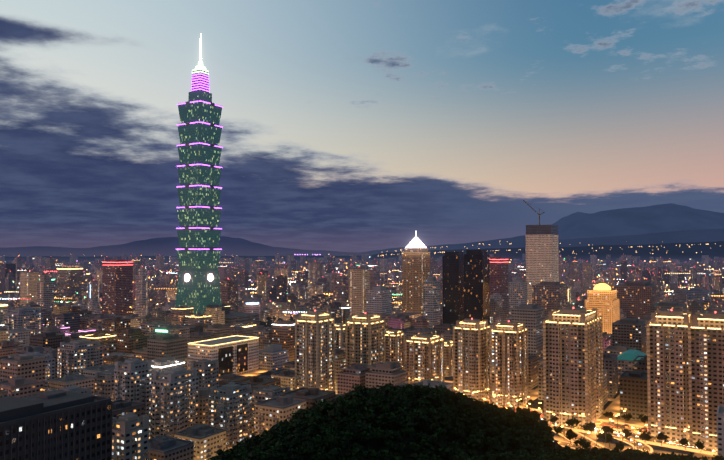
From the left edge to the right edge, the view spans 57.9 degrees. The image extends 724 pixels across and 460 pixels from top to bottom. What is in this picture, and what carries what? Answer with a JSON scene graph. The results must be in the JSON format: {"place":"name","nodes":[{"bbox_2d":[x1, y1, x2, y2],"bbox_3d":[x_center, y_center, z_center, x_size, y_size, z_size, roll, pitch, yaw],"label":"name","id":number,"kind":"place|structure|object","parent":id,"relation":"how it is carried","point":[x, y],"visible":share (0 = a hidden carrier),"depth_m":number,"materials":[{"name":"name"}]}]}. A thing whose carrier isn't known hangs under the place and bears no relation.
{"place":"outdoors","nodes":[
{"label":"outdoors","id":0,"kind":"place"},
{"bbox_2d":[0,236,359,255],"bbox_3d":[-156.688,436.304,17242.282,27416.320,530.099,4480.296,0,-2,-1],"label":"mountain","id":1,"kind":"structure","parent":0,"point":[227,245],"depth_m":16238.91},
{"bbox_2d":[0,0,723,252],"label":"sky","id":2,"kind":"structure","parent":0,"point":[357,126],"materials":[{"name":"blue"}]},
{"bbox_2d":[5,241,723,262],"bbox_3d":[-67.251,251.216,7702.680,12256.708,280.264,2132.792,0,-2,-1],"label":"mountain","id":3,"kind":"structure","parent":0,"point":[684,252],"depth_m":7352.90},
{"bbox_2d":[6,229,723,256],"bbox_3d":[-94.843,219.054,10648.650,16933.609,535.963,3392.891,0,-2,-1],"label":"hillside","id":4,"kind":"structure","parent":0,"point":[703,235],"depth_m":10276.75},
{"bbox_2d":[21,203,723,255],"bbox_3d":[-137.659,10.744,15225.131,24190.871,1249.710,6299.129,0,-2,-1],"label":"mountain","id":5,"kind":"structure","parent":0,"point":[669,217],"depth_m":14313.19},
{"bbox_2d":[278,405,563,459],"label":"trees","id":6,"kind":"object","parent":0,"point":[375,444],"depth_m":369.61,"materials":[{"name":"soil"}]},
{"bbox_2d":[208,382,723,459],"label":"hill trees","id":7,"kind":"object","parent":6,"relation":"on","point":[527,437],"visible":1,"depth_m":371.23,"materials":[{"name":"green plant"}]},
{"bbox_2d":[187,320,714,459],"bbox_3d":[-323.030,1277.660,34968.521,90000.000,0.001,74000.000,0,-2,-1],"label":"ground","id":8,"kind":"structure","parent":0,"point":[612,405],"depth_m":542.18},
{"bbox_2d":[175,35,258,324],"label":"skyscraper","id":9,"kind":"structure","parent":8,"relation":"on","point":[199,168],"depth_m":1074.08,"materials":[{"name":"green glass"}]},
{"bbox_2d":[259,316,297,327],"bbox_3d":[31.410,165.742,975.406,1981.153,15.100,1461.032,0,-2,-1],"label":"city trees","id":10,"kind":"object","parent":8,"relation":"on","point":[270,321],"visible":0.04,"depth_m":1246.41,"materials":[{"name":"green plant"}]},
{"bbox_2d":[0,200,723,459],"bbox_3d":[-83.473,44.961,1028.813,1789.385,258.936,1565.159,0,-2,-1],"label":"buildings","id":11,"kind":"structure","parent":8,"relation":"on","point":[684,352],"depth_m":600.92,"materials":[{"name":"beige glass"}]},
{"bbox_2d":[0,261,723,459],"bbox_3d":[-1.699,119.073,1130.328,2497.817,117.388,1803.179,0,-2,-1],"label":"city blocks","id":12,"kind":"structure","parent":8,"relation":"on","point":[163,333],"depth_m":833.55,"materials":[{"name":"grey concrete"}]},
{"bbox_2d":[0,253,723,291],"bbox_3d":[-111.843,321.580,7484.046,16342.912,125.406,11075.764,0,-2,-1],"label":"city blocks","id":13,"kind":"structure","parent":8,"relation":"on","point":[245,276],"depth_m":2962.93,"materials":[{"name":"grey concrete"}]},
{"bbox_2d":[0,241,723,315],"bbox_3d":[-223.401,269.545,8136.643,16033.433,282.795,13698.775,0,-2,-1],"label":"city lights","id":14,"kind":"object","parent":8,"relation":"on","point":[397,276],"visible":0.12,"depth_m":2206.66},
{"bbox_2d":[485,390,704,450],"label":"trees","id":15,"kind":"object","parent":8,"relation":"on","point":[570,434],"visible":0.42,"depth_m":495.41,"materials":[{"name":"green plant"}]},
{"bbox_2d":[483,399,716,454],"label":"boulevard road","id":16,"kind":"structure","parent":0,"point":[652,441],"depth_m":489.90,"materials":[{"name":"yellow asphalt"}]},
{"bbox_2d":[454,388,685,448],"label":"street lamps","id":17,"kind":"object","parent":16,"relation":"on","point":[573,419],"visible":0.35,"depth_m":517.00,"materials":[{"name":"yellow metal"}]},
{"bbox_2d":[486,400,716,451],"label":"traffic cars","id":18,"kind":"object","parent":16,"relation":"on","point":[615,434],"visible":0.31,"depth_m":501.09,"materials":[{"name":"yellow paint"}]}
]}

